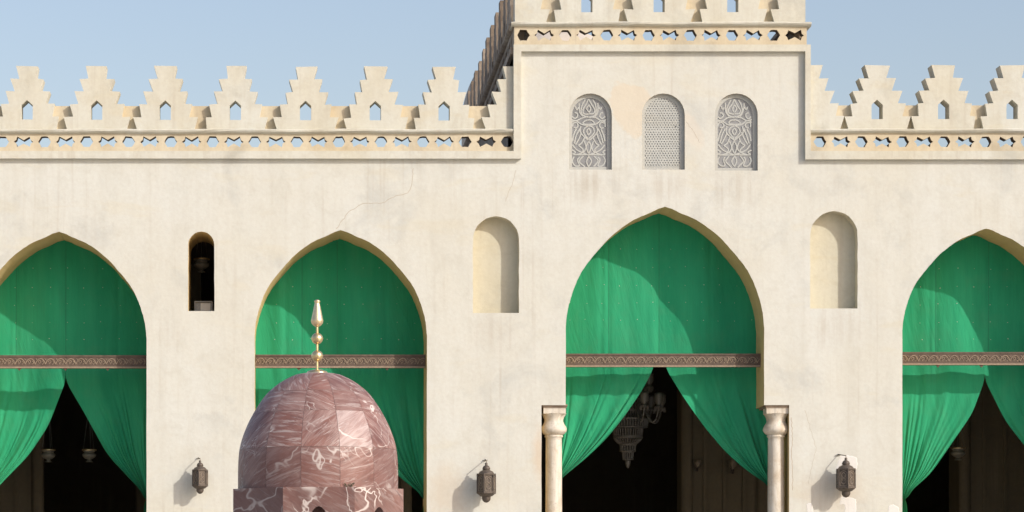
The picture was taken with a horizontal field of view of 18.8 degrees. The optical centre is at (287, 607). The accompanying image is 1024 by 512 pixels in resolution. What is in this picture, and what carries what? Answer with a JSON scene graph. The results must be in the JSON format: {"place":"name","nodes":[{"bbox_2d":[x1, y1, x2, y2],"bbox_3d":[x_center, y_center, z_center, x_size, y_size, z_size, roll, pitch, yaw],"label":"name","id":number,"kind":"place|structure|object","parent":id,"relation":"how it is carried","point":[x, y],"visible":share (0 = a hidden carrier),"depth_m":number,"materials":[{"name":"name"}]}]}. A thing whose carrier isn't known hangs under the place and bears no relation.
{"place":"outdoors","nodes":[
{"label":"outdoors","id":0,"kind":"place"},
{"bbox_2d":[233,299,402,511],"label":"fountain kiosk","id":1,"kind":"object","parent":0,"point":[316,440],"visible":1,"depth_m":31.36,"materials":[{"name":"red stone"}]},
{"bbox_2d":[0,0,1023,511],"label":"mosque","id":2,"kind":"structure","parent":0,"point":[532,194],"depth_m":60.00,"materials":[{"name":"paint"}]},
{"bbox_2d":[41,426,55,461],"bbox_3d":[-4.993,-4.321,64.000,0.312,2.565,0.312,0,0,-23],"label":"hanging lamp","id":3,"kind":"object","parent":2,"relation":"hanging from","point":[47,454],"visible":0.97,"depth_m":63.91,"materials":[{"name":"brown metal"}]},
{"bbox_2d":[0,240,146,511],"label":"curtain","id":4,"kind":"object","parent":2,"relation":"hanging from","point":[63,297],"visible":0.81,"depth_m":61.41,"materials":[{"name":"green fabric"}]},
{"bbox_2d":[82,419,96,461],"bbox_3d":[-4.140,-4.321,64.000,0.312,2.565,0.312,0,0,38],"label":"hanging lamp","id":5,"kind":"object","parent":2,"relation":"hanging from","point":[88,454],"visible":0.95,"depth_m":63.92,"materials":[{"name":"brown metal"}]},
{"bbox_2d":[192,457,207,493],"bbox_3d":[-1.702,-2.581,59.808,0.289,0.724,0.446,0,0,9],"label":"wall lantern","id":6,"kind":"object","parent":2,"relation":"attached to","point":[199,478],"depth_m":59.65,"materials":[{"name":"brown metal"}]},
{"bbox_2d":[188,232,213,310],"bbox_3d":[-1.694,-6.577,60.850,0.516,1.554,1.700,0,0,0],"label":"slit window","id":7,"kind":"structure","parent":2,"relation":"in","point":[198,237],"depth_m":60.79,"materials":[{"name":"paint"}]},
{"bbox_2d":[193,242,209,272],"bbox_3d":[-1.741,-8.111,61.900,0.328,2.700,0.328,0,0,0],"label":"hanging lamp","id":8,"kind":"object","parent":2,"relation":"hanging from","point":[201,264],"visible":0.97,"depth_m":61.80,"materials":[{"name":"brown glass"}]},
{"bbox_2d":[194,301,212,310],"bbox_3d":[-1.694,-5.939,60.700,0.500,0.222,0.500,0,0,0],"label":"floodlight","id":9,"kind":"object","parent":2,"relation":"on","point":[204,305],"visible":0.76,"depth_m":60.60,"materials":[{"name":"grey metal"}]},
{"bbox_2d":[255,239,423,511],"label":"curtain","id":10,"kind":"object","parent":2,"relation":"hanging from","point":[367,303],"visible":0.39,"depth_m":61.39,"materials":[{"name":"green fabric"}]},
{"bbox_2d":[477,459,495,502],"bbox_3d":[3.875,-2.478,59.766,0.344,0.861,0.531,0,0,18],"label":"wall lantern","id":11,"kind":"object","parent":2,"relation":"attached to","point":[486,483],"depth_m":59.57,"materials":[{"name":"brown metal"}]},
{"bbox_2d":[569,93,611,169],"bbox_3d":[5.906,-9.306,60.090,0.838,1.488,0.180,0,0,0],"label":"window","id":12,"kind":"structure","parent":2,"relation":"in","point":[590,115],"depth_m":60.09,"materials":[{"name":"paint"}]},
{"bbox_2d":[612,372,665,467],"bbox_3d":[7.036,-4.825,63.600,1.596,3.873,1.555,0,0,0],"label":"chandelier","id":13,"kind":"object","parent":2,"relation":"hanging from","point":[639,423],"visible":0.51,"depth_m":63.39,"materials":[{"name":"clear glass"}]},
{"bbox_2d":[642,93,684,169],"bbox_3d":[7.331,-9.306,60.090,0.838,1.488,0.180,0,0,0],"label":"window","id":14,"kind":"structure","parent":2,"relation":"in","point":[663,115],"depth_m":60.09,"materials":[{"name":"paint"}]},
{"bbox_2d":[562,214,767,485],"bbox_3d":[7.462,-4.655,61.031,4.507,6.390,0.143,0,0,0],"label":"curtain","id":15,"kind":"object","parent":2,"relation":"hanging from","point":[658,284],"visible":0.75,"depth_m":61.01,"materials":[{"name":"green fabric"}]},
{"bbox_2d":[694,460,700,470],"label":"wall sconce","id":16,"kind":"object","parent":2,"relation":"attached to","point":[697,463],"depth_m":66.26,"materials":[{"name":"brown metal"}]},
{"bbox_2d":[728,459,736,473],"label":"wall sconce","id":17,"kind":"object","parent":2,"relation":"attached to","point":[733,464],"depth_m":66.22,"materials":[{"name":"brown metal"}]},
{"bbox_2d":[715,93,757,170],"bbox_3d":[8.756,-9.297,60.090,0.838,1.506,0.180,0,0,0],"label":"window","id":18,"kind":"structure","parent":2,"relation":"in","point":[736,115],"depth_m":60.09,"materials":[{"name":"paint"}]},
{"bbox_2d":[836,454,855,497],"bbox_3d":[10.844,-2.578,59.787,0.344,0.861,0.531,0,0,-2],"label":"wall lantern","id":19,"kind":"object","parent":2,"relation":"attached to","point":[845,478],"depth_m":59.61,"materials":[{"name":"brown metal"}]},
{"bbox_2d":[951,429,965,459],"bbox_3d":[14.091,-4.391,64.600,0.312,2.565,0.312,0,0,38],"label":"hanging lamp","id":20,"kind":"object","parent":2,"relation":"hanging from","point":[957,452],"visible":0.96,"depth_m":64.51,"materials":[{"name":"brown metal"}]},
{"bbox_2d":[902,235,1023,511],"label":"curtain","id":21,"kind":"object","parent":2,"relation":"hanging from","point":[967,294],"visible":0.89,"depth_m":61.07,"materials":[{"name":"green fabric"}]},
{"bbox_2d":[0,0,1023,146],"label":"sky","id":22,"kind":"structure","parent":0,"point":[272,38],"materials":[{"name":"blue"}]}
]}

